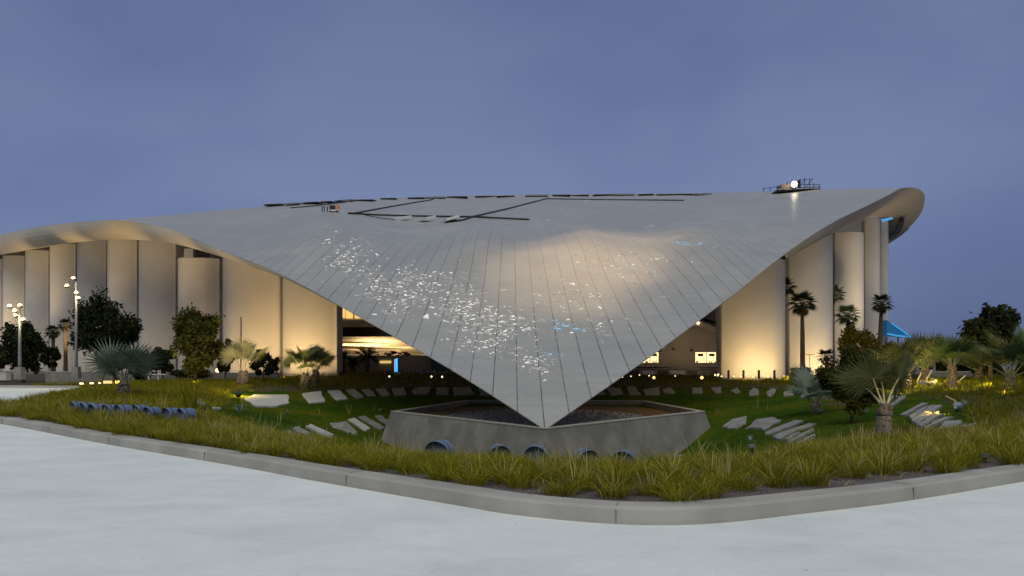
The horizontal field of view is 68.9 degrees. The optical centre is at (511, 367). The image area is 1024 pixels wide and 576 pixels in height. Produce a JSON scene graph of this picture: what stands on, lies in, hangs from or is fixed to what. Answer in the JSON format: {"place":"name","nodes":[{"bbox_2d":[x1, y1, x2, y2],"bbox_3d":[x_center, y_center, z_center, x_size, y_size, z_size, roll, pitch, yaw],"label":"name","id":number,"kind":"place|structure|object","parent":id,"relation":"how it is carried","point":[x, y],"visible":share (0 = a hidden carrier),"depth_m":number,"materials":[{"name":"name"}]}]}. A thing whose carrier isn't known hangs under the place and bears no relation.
{"place":"outdoors","nodes":[
{"label":"outdoors","id":0,"kind":"place"},
{"bbox_2d":[0,368,1013,376],"bbox_3d":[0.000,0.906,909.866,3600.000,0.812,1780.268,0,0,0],"label":"plaza","id":1,"kind":"structure","parent":0,"point":[32,372],"depth_m":87.15,"materials":[{"name":"concrete"}]},
{"bbox_2d":[7,303,25,379],"bbox_3d":[-39.761,-2.126,59.963,1.410,6.096,0.717,0,0,0],"label":"street lamp","id":2,"kind":"object","parent":1,"relation":"on","point":[19,372],"visible":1,"depth_m":59.89,"materials":[{"name":"metal"}]},
{"bbox_2d":[56,318,72,370],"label":"tall palm","id":3,"kind":"object","parent":1,"relation":"on","point":[65,326],"visible":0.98,"depth_m":87.82,"materials":[{"name":"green plant"}]},
{"bbox_2d":[148,370,167,379],"bbox_3d":[-29.671,0.580,62.002,1.997,0.800,0.505,0,0,0],"label":"bench","id":4,"kind":"object","parent":1,"relation":"on","point":[158,373],"visible":0.6,"depth_m":61.93,"materials":[{"name":"white paint"}]},
{"bbox_2d":[343,350,351,372],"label":"feather palm","id":5,"kind":"object","parent":1,"relation":"on","point":[344,358],"visible":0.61,"depth_m":85.87,"materials":[{"name":"green plant"}]},
{"bbox_2d":[345,358,360,372],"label":"feather palm","id":6,"kind":"object","parent":1,"relation":"on","point":[353,366],"visible":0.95,"depth_m":86.81,"materials":[{"name":"green plant"}]},
{"bbox_2d":[352,346,380,371],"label":"feather palm","id":7,"kind":"object","parent":1,"relation":"on","point":[368,353],"visible":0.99,"depth_m":87.80,"materials":[{"name":"green plant"}]},
{"bbox_2d":[393,358,400,373],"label":"light pillar","id":8,"kind":"structure","parent":1,"relation":"on","point":[396,365],"depth_m":77.95,"materials":[{"name":"metal"}]},
{"bbox_2d":[0,187,924,426],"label":"stadium","id":9,"kind":"object","parent":1,"relation":"on","point":[544,310],"visible":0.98,"depth_m":79.02,"materials":[{"name":"white paint"}]},
{"bbox_2d":[643,351,658,362],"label":"window","id":10,"kind":"structure","parent":9,"relation":"in","point":[655,358],"depth_m":95.84,"materials":[{"name":"yellow"}]},
{"bbox_2d":[694,351,715,362],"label":"window","id":11,"kind":"structure","parent":9,"relation":"in","point":[699,356],"depth_m":95.84,"materials":[{"name":"yellow"}]},
{"bbox_2d":[763,178,820,193],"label":"scaffold","id":12,"kind":"object","parent":9,"relation":"on","point":[783,188],"visible":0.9,"depth_m":137.95,"materials":[{"name":"grey metal"}]},
{"bbox_2d":[628,369,715,374],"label":"railing","id":13,"kind":"object","parent":1,"relation":"on","point":[675,371],"visible":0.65,"depth_m":84.00,"materials":[{"name":"metal"}]},
{"bbox_2d":[785,276,796,375],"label":"tall palm","id":14,"kind":"object","parent":1,"relation":"on","point":[790,290],"visible":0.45,"depth_m":87.84,"materials":[{"name":"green plant"}]},
{"bbox_2d":[833,284,845,359],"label":"tall palm","id":15,"kind":"object","parent":1,"relation":"on","point":[835,295],"visible":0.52,"depth_m":103.13,"materials":[{"name":"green plant"}]},
{"bbox_2d":[883,320,910,344],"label":"lit canopy","id":16,"kind":"object","parent":1,"relation":"on","point":[891,329],"visible":0.64,"depth_m":120.00,"materials":[{"name":"blue"}]},
{"bbox_2d":[909,361,938,373],"bbox_3d":[33.300,-0.040,60.700,1.743,1.109,1.900,0,0,0],"label":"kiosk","id":17,"kind":"object","parent":1,"relation":"on","point":[917,370],"visible":0.36,"depth_m":60.05,"materials":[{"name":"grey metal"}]},
{"bbox_2d":[0,388,1023,575],"bbox_3d":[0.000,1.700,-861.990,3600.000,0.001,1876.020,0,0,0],"label":"road","id":18,"kind":"structure","parent":0,"point":[69,506],"depth_m":7.67,"materials":[{"name":"concrete"}]},
{"bbox_2d":[0,372,11,379],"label":"concrete block","id":19,"kind":"structure","parent":18,"relation":"on","point":[5,375],"depth_m":60.00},
{"bbox_2d":[0,385,1023,524],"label":"kerb","id":20,"kind":"structure","parent":18,"relation":"on","point":[736,509],"depth_m":9.40,"materials":[{"name":"concrete"}]},
{"bbox_2d":[0,374,1023,495],"bbox_3d":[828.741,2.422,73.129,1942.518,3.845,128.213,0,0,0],"label":"planting bed","id":21,"kind":"object","parent":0,"point":[30,379],"visible":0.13,"depth_m":60.78,"materials":[{"name":"soil"}]},
{"bbox_2d":[0,344,9,368],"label":"broadleaf tree","id":22,"kind":"object","parent":21,"relation":"on","point":[3,364],"visible":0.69,"depth_m":71.79,"materials":[{"name":"green plant"}]},
{"bbox_2d":[0,320,48,382],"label":"broadleaf tree","id":23,"kind":"object","parent":21,"relation":"on","point":[33,345],"visible":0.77,"depth_m":69.36,"materials":[{"name":"green plant"}]},
{"bbox_2d":[40,345,62,370],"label":"shrub","id":24,"kind":"object","parent":21,"relation":"on","point":[53,353],"visible":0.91,"depth_m":81.71,"materials":[{"name":"green plant"}]},
{"bbox_2d":[44,325,60,370],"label":"tall palm","id":25,"kind":"object","parent":21,"relation":"on","point":[52,336],"visible":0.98,"depth_m":83.84,"materials":[{"name":"green plant"}]},
{"bbox_2d":[65,276,81,377],"bbox_3d":[-37.600,-3.479,63.978,1.320,8.721,0.664,0,0,0],"label":"street lamp","id":26,"kind":"object","parent":21,"relation":"on","point":[76,371],"visible":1,"depth_m":63.90,"materials":[{"name":"metal"}]},
{"bbox_2d":[45,371,115,384],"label":"garden wall","id":27,"kind":"structure","parent":21,"relation":"on","point":[59,377],"depth_m":67.00,"materials":[{"name":"concrete"}]},
{"bbox_2d":[88,403,104,413],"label":"floodlight","id":28,"kind":"object","parent":21,"relation":"on","point":[90,406],"visible":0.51,"depth_m":23.70,"materials":[{"name":"metal"}]},
{"bbox_2d":[66,286,144,356],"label":"broadleaf tree","id":29,"kind":"object","parent":21,"relation":"on","point":[110,320],"visible":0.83,"depth_m":70.88,"materials":[{"name":"green plant"}]},
{"bbox_2d":[102,404,115,415],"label":"floodlight","id":30,"kind":"object","parent":21,"relation":"on","point":[111,406],"visible":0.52,"depth_m":23.49,"materials":[{"name":"metal"}]},
{"bbox_2d":[114,405,132,415],"bbox_3d":[-12.170,1.681,23.396,0.440,1.082,0.503,0,0,29],"label":"floodlight","id":31,"kind":"object","parent":21,"relation":"on","point":[123,407],"visible":0.58,"depth_m":23.32,"materials":[{"name":"metal"}]},
{"bbox_2d":[81,335,168,393],"bbox_3d":[-20.771,-0.001,39.989,3.891,3.565,3.368,0,0,-8],"label":"fan palm","id":32,"kind":"object","parent":21,"relation":"on","point":[110,359],"visible":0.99,"depth_m":39.69,"materials":[{"name":"green plant"}]},
{"bbox_2d":[116,373,177,380],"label":"garden wall","id":33,"kind":"structure","parent":21,"relation":"on","point":[168,376],"depth_m":70.00,"materials":[{"name":"concrete"}]},
{"bbox_2d":[143,407,161,417],"bbox_3d":[-11.267,1.741,23.396,0.431,1.060,0.492,0,0,27],"label":"floodlight","id":34,"kind":"object","parent":21,"relation":"on","point":[152,410],"visible":0.69,"depth_m":23.32,"materials":[{"name":"metal"}]},
{"bbox_2d":[150,347,177,379],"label":"shrub","id":35,"kind":"object","parent":21,"relation":"on","point":[169,367],"visible":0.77,"depth_m":66.55,"materials":[{"name":"green plant"}]},
{"bbox_2d":[162,408,178,417],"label":"floodlight","id":36,"kind":"object","parent":21,"relation":"on","point":[166,411],"visible":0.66,"depth_m":23.10,"materials":[{"name":"metal"}]},
{"bbox_2d":[177,408,195,421],"bbox_3d":[-10.024,1.780,22.997,0.449,1.104,0.513,0,0,35],"label":"floodlight","id":37,"kind":"object","parent":21,"relation":"on","point":[189,411],"visible":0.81,"depth_m":22.92,"materials":[{"name":"metal"}]},
{"bbox_2d":[170,367,210,378],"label":"shrub","id":38,"kind":"object","parent":21,"relation":"on","point":[204,372],"visible":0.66,"depth_m":67.45,"materials":[{"name":"green plant"}]},
{"bbox_2d":[169,302,226,381],"bbox_3d":[-25.438,-1.878,60.076,4.612,6.867,4.012,0,0,0],"label":"broadleaf tree","id":39,"kind":"object","parent":21,"relation":"on","point":[195,343],"visible":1,"depth_m":59.20,"materials":[{"name":"green plant"}]},
{"bbox_2d":[216,338,234,377],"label":"shrub","id":40,"kind":"object","parent":21,"relation":"on","point":[223,368],"visible":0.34,"depth_m":66.88,"materials":[{"name":"green plant"}]},
{"bbox_2d":[219,336,272,385],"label":"fan palm","id":41,"kind":"object","parent":21,"relation":"on","point":[244,349],"visible":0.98,"depth_m":55.70,"materials":[{"name":"green plant"}]},
{"bbox_2d":[213,373,278,379],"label":"garden wall","id":42,"kind":"structure","parent":21,"relation":"on","point":[231,375],"depth_m":76.00,"materials":[{"name":"concrete"}]},
{"bbox_2d":[249,349,281,381],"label":"shrub","id":43,"kind":"object","parent":21,"relation":"on","point":[271,366],"visible":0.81,"depth_m":65.88,"materials":[{"name":"green plant"}]},
{"bbox_2d":[277,344,334,388],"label":"fan palm","id":44,"kind":"object","parent":21,"relation":"on","point":[310,356],"visible":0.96,"depth_m":55.78,"materials":[{"name":"green plant"}]},
{"bbox_2d":[300,343,337,386],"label":"fan palm","id":45,"kind":"object","parent":21,"relation":"on","point":[315,376],"visible":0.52,"depth_m":59.83,"materials":[{"name":"green plant"}]},
{"bbox_2d":[156,392,802,445],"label":"grass stalks","id":46,"kind":"object","parent":21,"relation":"on","point":[351,405],"depth_m":29.25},
{"bbox_2d":[14,415,1004,494],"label":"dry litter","id":47,"kind":"object","parent":21,"relation":"on","point":[752,481],"visible":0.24,"depth_m":10.51,"materials":[{"name":"plant"}]},
{"bbox_2d":[0,393,1023,502],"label":"ornamental grass","id":48,"kind":"structure","parent":21,"relation":"on","point":[361,458],"depth_m":12.01,"materials":[{"name":"plant"}]},
{"bbox_2d":[14,385,1020,501],"bbox_3d":[-18.244,1.534,35.765,75.704,0.231,15.840,0,0,44],"label":"mulch strip","id":49,"kind":"object","parent":21,"relation":"on","point":[992,462],"visible":0.2,"depth_m":9.89,"materials":[{"name":"soil"}]},
{"bbox_2d":[172,366,1023,409],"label":"reed tufts","id":50,"kind":"object","parent":21,"relation":"on","point":[190,396],"visible":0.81,"depth_m":28.21,"materials":[{"name":"plant"}]},
{"bbox_2d":[248,369,1023,390],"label":"meadow grass","id":51,"kind":"structure","parent":21,"relation":"on","point":[323,382],"depth_m":72.18,"materials":[{"name":"plant"}]},
{"bbox_2d":[785,290,819,372],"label":"tall palm","id":52,"kind":"object","parent":21,"relation":"on","point":[800,311],"visible":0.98,"depth_m":71.73,"materials":[{"name":"green plant"}]},
{"bbox_2d":[817,348,836,367],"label":"shrub","id":53,"kind":"object","parent":21,"relation":"on","point":[827,358],"visible":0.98,"depth_m":79.84,"materials":[{"name":"green plant"}]},
{"bbox_2d":[833,304,861,329],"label":"tall palm","id":54,"kind":"object","parent":21,"relation":"on","point":[846,318],"visible":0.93,"depth_m":65.61,"materials":[{"name":"green plant"}]},
{"bbox_2d":[836,323,879,356],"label":"broadleaf tree","id":55,"kind":"object","parent":21,"relation":"on","point":[851,335],"visible":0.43,"depth_m":59.30,"materials":[{"name":"green plant"}]},
{"bbox_2d":[829,343,919,435],"bbox_3d":[10.651,0.813,22.059,2.590,3.101,2.030,0,0,24],"label":"fan palm","id":56,"kind":"object","parent":21,"relation":"on","point":[876,373],"visible":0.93,"depth_m":21.50,"materials":[{"name":"green plant"}]},
{"bbox_2d":[870,294,894,349],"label":"tall palm","id":57,"kind":"object","parent":21,"relation":"on","point":[881,308],"visible":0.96,"depth_m":73.71,"materials":[{"name":"green plant"}]},
{"bbox_2d":[878,340,903,364],"bbox_3d":[33.000,-0.567,63.949,4.233,3.911,3.560,0,0,28],"label":"shrub","id":58,"kind":"object","parent":21,"relation":"on","point":[887,344],"visible":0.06,"depth_m":63.61,"materials":[{"name":"green plant"}]},
{"bbox_2d":[867,332,939,385],"bbox_3d":[25.440,-0.400,48.374,4.546,3.906,4.571,0,0,-30],"label":"fan palm","id":59,"kind":"object","parent":21,"relation":"on","point":[894,349],"visible":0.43,"depth_m":47.58,"materials":[{"name":"green plant"}]},
{"bbox_2d":[885,329,956,379],"bbox_3d":[30.117,-0.738,54.282,5.504,4.131,4.390,0,0,-21],"label":"fan palm","id":60,"kind":"object","parent":21,"relation":"on","point":[925,372],"visible":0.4,"depth_m":53.89,"materials":[{"name":"green plant"}]},
{"bbox_2d":[922,333,950,370],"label":"shrub","id":61,"kind":"object","parent":21,"relation":"on","point":[941,367],"visible":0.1,"depth_m":65.57,"materials":[{"name":"green plant"}]},
{"bbox_2d":[923,333,982,389],"bbox_3d":[25.996,-0.325,43.875,3.246,3.747,4.092,0,0,17],"label":"fan palm","id":62,"kind":"object","parent":21,"relation":"on","point":[952,348],"visible":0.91,"depth_m":43.73,"materials":[{"name":"green plant"}]},
{"bbox_2d":[910,371,1010,379],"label":"garden wall","id":63,"kind":"structure","parent":21,"relation":"on","point":[945,373],"depth_m":62.00,"materials":[{"name":"concrete"}]},
{"bbox_2d":[956,363,970,370],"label":"shrub","id":64,"kind":"object","parent":21,"relation":"on","point":[960,368],"visible":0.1,"depth_m":67.04,"materials":[{"name":"green plant"}]},
{"bbox_2d":[945,344,1002,379],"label":"fan palm","id":65,"kind":"object","parent":21,"relation":"on","point":[976,370],"visible":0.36,"depth_m":51.92,"materials":[{"name":"green plant"}]},
{"bbox_2d":[970,361,1004,376],"bbox_3d":[36.787,-0.394,58.029,2.599,3.312,2.386,0,0,27],"label":"shrub","id":66,"kind":"object","parent":21,"relation":"on","point":[985,372],"visible":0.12,"depth_m":57.92,"materials":[{"name":"green plant"}]},
{"bbox_2d":[955,302,1020,380],"bbox_3d":[32.111,-1.571,49.919,4.031,5.682,3.197,0,0,0],"label":"broadleaf tree","id":67,"kind":"object","parent":21,"relation":"on","point":[1000,321],"visible":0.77,"depth_m":49.19,"materials":[{"name":"green plant"}]},
{"bbox_2d":[955,328,1023,392],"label":"fan palm","id":68,"kind":"object","parent":21,"relation":"on","point":[982,358],"visible":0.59,"depth_m":38.22,"materials":[{"name":"green plant"}]},
{"bbox_2d":[988,324,1023,365],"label":"fan palm","id":69,"kind":"object","parent":21,"relation":"on","point":[1010,353],"visible":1,"depth_m":34.13,"materials":[{"name":"green plant"}]},
{"bbox_2d":[1008,335,1023,376],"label":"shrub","id":70,"kind":"object","parent":21,"relation":"on","point":[1021,370],"visible":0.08,"depth_m":59.56,"materials":[{"name":"green plant"}]},
{"bbox_2d":[0,0,1023,367],"label":"sky","id":71,"kind":"structure","parent":0,"point":[110,109],"materials":[{"name":"blue"}]},
{"bbox_2d":[209,385,980,481],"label":"lawn","id":72,"kind":"structure","parent":0,"point":[710,433],"depth_m":43.90,"materials":[{"name":"plant"}]},
{"bbox_2d":[0,377,258,425],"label":"ornamental grass","id":73,"kind":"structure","parent":72,"relation":"on","point":[152,389],"depth_m":40.52,"materials":[{"name":"plant"}]},
{"bbox_2d":[244,394,289,407],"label":"stone slab","id":74,"kind":"structure","parent":72,"relation":"on","point":[264,400],"depth_m":47.57,"materials":[{"name":"stone"}]},
{"bbox_2d":[302,391,324,403],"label":"stone slab","id":75,"kind":"structure","parent":72,"relation":"on","point":[316,397],"depth_m":51.59,"materials":[{"name":"stone"}]},
{"bbox_2d":[306,424,333,436],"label":"stone slab","id":76,"kind":"structure","parent":72,"relation":"on","point":[311,426],"depth_m":31.80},
{"bbox_2d":[327,390,347,400],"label":"stone slab","id":77,"kind":"structure","parent":72,"relation":"on","point":[337,395],"depth_m":53.88,"materials":[{"name":"stone"}]},
{"bbox_2d":[330,421,356,435],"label":"stone slab","id":78,"kind":"structure","parent":72,"relation":"on","point":[346,427],"depth_m":41.55,"materials":[{"name":"stone"}]},
{"bbox_2d":[346,389,363,398],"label":"stone slab","id":79,"kind":"structure","parent":72,"relation":"on","point":[354,393],"depth_m":55.68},
{"bbox_2d":[348,418,369,431],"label":"stone slab","id":80,"kind":"structure","parent":72,"relation":"on","point":[360,425],"depth_m":43.89,"materials":[{"name":"stone"}]},
{"bbox_2d":[362,389,375,396],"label":"stone slab","id":81,"kind":"structure","parent":72,"relation":"on","point":[368,392],"depth_m":57.52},
{"bbox_2d":[358,416,384,430],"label":"stone slab","id":82,"kind":"structure","parent":72,"relation":"on","point":[376,425],"depth_m":44.83,"materials":[{"name":"stone"}]},
{"bbox_2d":[375,388,389,396],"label":"stone slab","id":83,"kind":"structure","parent":72,"relation":"on","point":[383,392],"depth_m":59.09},
{"bbox_2d":[392,387,406,396],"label":"stone slab","id":84,"kind":"structure","parent":72,"relation":"on","point":[398,392],"depth_m":60.76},
{"bbox_2d":[412,387,430,394],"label":"stone slab","id":85,"kind":"structure","parent":72,"relation":"on","point":[421,391],"depth_m":63.71,"materials":[{"name":"stone"}]},
{"bbox_2d":[424,439,453,455],"bbox_3d":[-1.505,2.235,15.595,0.607,1.492,0.693,0,0,12],"label":"floodlight","id":86,"kind":"object","parent":72,"relation":"on","point":[439,445],"visible":0.45,"depth_m":15.44,"materials":[{"name":"metal"}]},
{"bbox_2d":[436,387,448,394],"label":"stone slab","id":87,"kind":"structure","parent":72,"relation":"on","point":[442,390],"depth_m":65.18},
{"bbox_2d":[453,387,474,395],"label":"stone slab","id":88,"kind":"structure","parent":72,"relation":"on","point":[460,391],"depth_m":65.39,"materials":[{"name":"stone"}]},
{"bbox_2d":[487,444,510,458],"bbox_3d":[-0.278,2.254,15.595,0.546,1.343,0.624,0,0,-8],"label":"floodlight","id":89,"kind":"object","parent":72,"relation":"on","point":[503,448],"visible":0.26,"depth_m":15.46,"materials":[{"name":"metal"}]},
{"bbox_2d":[524,444,547,461],"bbox_3d":[0.512,2.300,15.595,0.577,1.418,0.658,0,0,8],"label":"floodlight","id":90,"kind":"object","parent":72,"relation":"on","point":[536,447],"visible":0.46,"depth_m":15.45,"materials":[{"name":"metal"}]},
{"bbox_2d":[381,400,709,462],"bbox_3d":[1.981,3.550,42.718,19.071,2.300,28.464,0,0,0],"label":"planter","id":91,"kind":"object","parent":72,"relation":"on","point":[660,427],"visible":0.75,"depth_m":36.86,"materials":[{"name":"concrete"}]},
{"bbox_2d":[573,448,598,464],"bbox_3d":[1.517,2.334,15.595,0.534,1.313,0.610,0,0,-15],"label":"floodlight","id":92,"kind":"object","parent":72,"relation":"on","point":[592,452],"visible":0.28,"depth_m":15.47,"materials":[{"name":"metal"}]},
{"bbox_2d":[607,387,622,395],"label":"stone slab","id":93,"kind":"structure","parent":72,"relation":"on","point":[612,391],"depth_m":66.09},
{"bbox_2d":[612,449,635,462],"bbox_3d":[2.339,2.386,15.595,0.558,1.373,0.638,0,0,15],"label":"floodlight","id":94,"kind":"object","parent":72,"relation":"on","point":[625,453],"visible":0.31,"depth_m":15.45,"materials":[{"name":"metal"}]},
{"bbox_2d":[627,386,640,394],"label":"stone slab","id":95,"kind":"structure","parent":72,"relation":"on","point":[632,390],"depth_m":66.28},
{"bbox_2d":[643,387,659,395],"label":"stone slab","id":96,"kind":"structure","parent":72,"relation":"on","point":[651,391],"depth_m":64.88,"materials":[{"name":"stone"}]},
{"bbox_2d":[722,416,746,429],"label":"stone slab","id":97,"kind":"structure","parent":72,"relation":"on","point":[736,423],"depth_m":40.35,"materials":[{"name":"stone"}]},
{"bbox_2d":[749,388,758,395],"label":"stone slab","id":98,"kind":"structure","parent":72,"relation":"on","point":[753,391],"depth_m":59.19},
{"bbox_2d":[745,417,780,431],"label":"stone slab","id":99,"kind":"structure","parent":72,"relation":"on","point":[765,424],"depth_m":36.25,"materials":[{"name":"stone"}]},
{"bbox_2d":[764,420,803,435],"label":"stone slab","id":100,"kind":"structure","parent":72,"relation":"on","point":[783,427],"depth_m":32.85,"materials":[{"name":"stone"}]},
{"bbox_2d":[772,423,816,440],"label":"stone slab","id":101,"kind":"structure","parent":72,"relation":"on","point":[782,435],"depth_m":29.75,"materials":[{"name":"stone"}]},
{"bbox_2d":[788,428,813,443],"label":"stone slab","id":102,"kind":"structure","parent":72,"relation":"on","point":[806,433],"depth_m":27.19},
{"bbox_2d":[782,363,832,413],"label":"fan palm","id":103,"kind":"object","parent":72,"relation":"on","point":[805,383],"visible":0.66,"depth_m":36.87,"materials":[{"name":"green plant"}]},
{"bbox_2d":[813,342,882,423],"bbox_3d":[14.327,0.793,31.492,2.960,3.727,2.431,0,0,0],"label":"broadleaf tree","id":104,"kind":"object","parent":72,"relation":"on","point":[823,377],"visible":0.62,"depth_m":31.24,"materials":[{"name":"green plant"}]},
{"bbox_2d":[890,395,905,406],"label":"stone slab","id":105,"kind":"structure","parent":72,"relation":"on","point":[896,401],"depth_m":37.12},
{"bbox_2d":[900,403,927,416],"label":"stone slab","id":106,"kind":"structure","parent":72,"relation":"on","point":[911,410],"depth_m":32.48,"materials":[{"name":"stone"}]},
{"bbox_2d":[909,405,942,423],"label":"stone slab","id":107,"kind":"structure","parent":72,"relation":"on","point":[929,409],"depth_m":29.88,"materials":[{"name":"stone"}]},
{"bbox_2d":[915,410,939,424],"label":"stone slab","id":108,"kind":"structure","parent":72,"relation":"on","point":[925,417],"depth_m":27.39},
{"bbox_2d":[917,413,943,428],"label":"stone slab","id":109,"kind":"structure","parent":72,"relation":"on","point":[929,420],"depth_m":25.47,"materials":[{"name":"stone"}]},
{"bbox_2d":[927,416,953,427],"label":"stone slab","id":110,"kind":"structure","parent":72,"relation":"on","point":[940,421],"depth_m":24.48,"materials":[{"name":"stone"}]},
{"bbox_2d":[940,420,962,428],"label":"stone slab","id":111,"kind":"structure","parent":72,"relation":"on","point":[953,422],"depth_m":23.01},
{"bbox_2d":[826,377,1023,441],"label":"meadow grass","id":112,"kind":"structure","parent":0,"point":[982,412],"depth_m":33.07,"materials":[{"name":"plant"}]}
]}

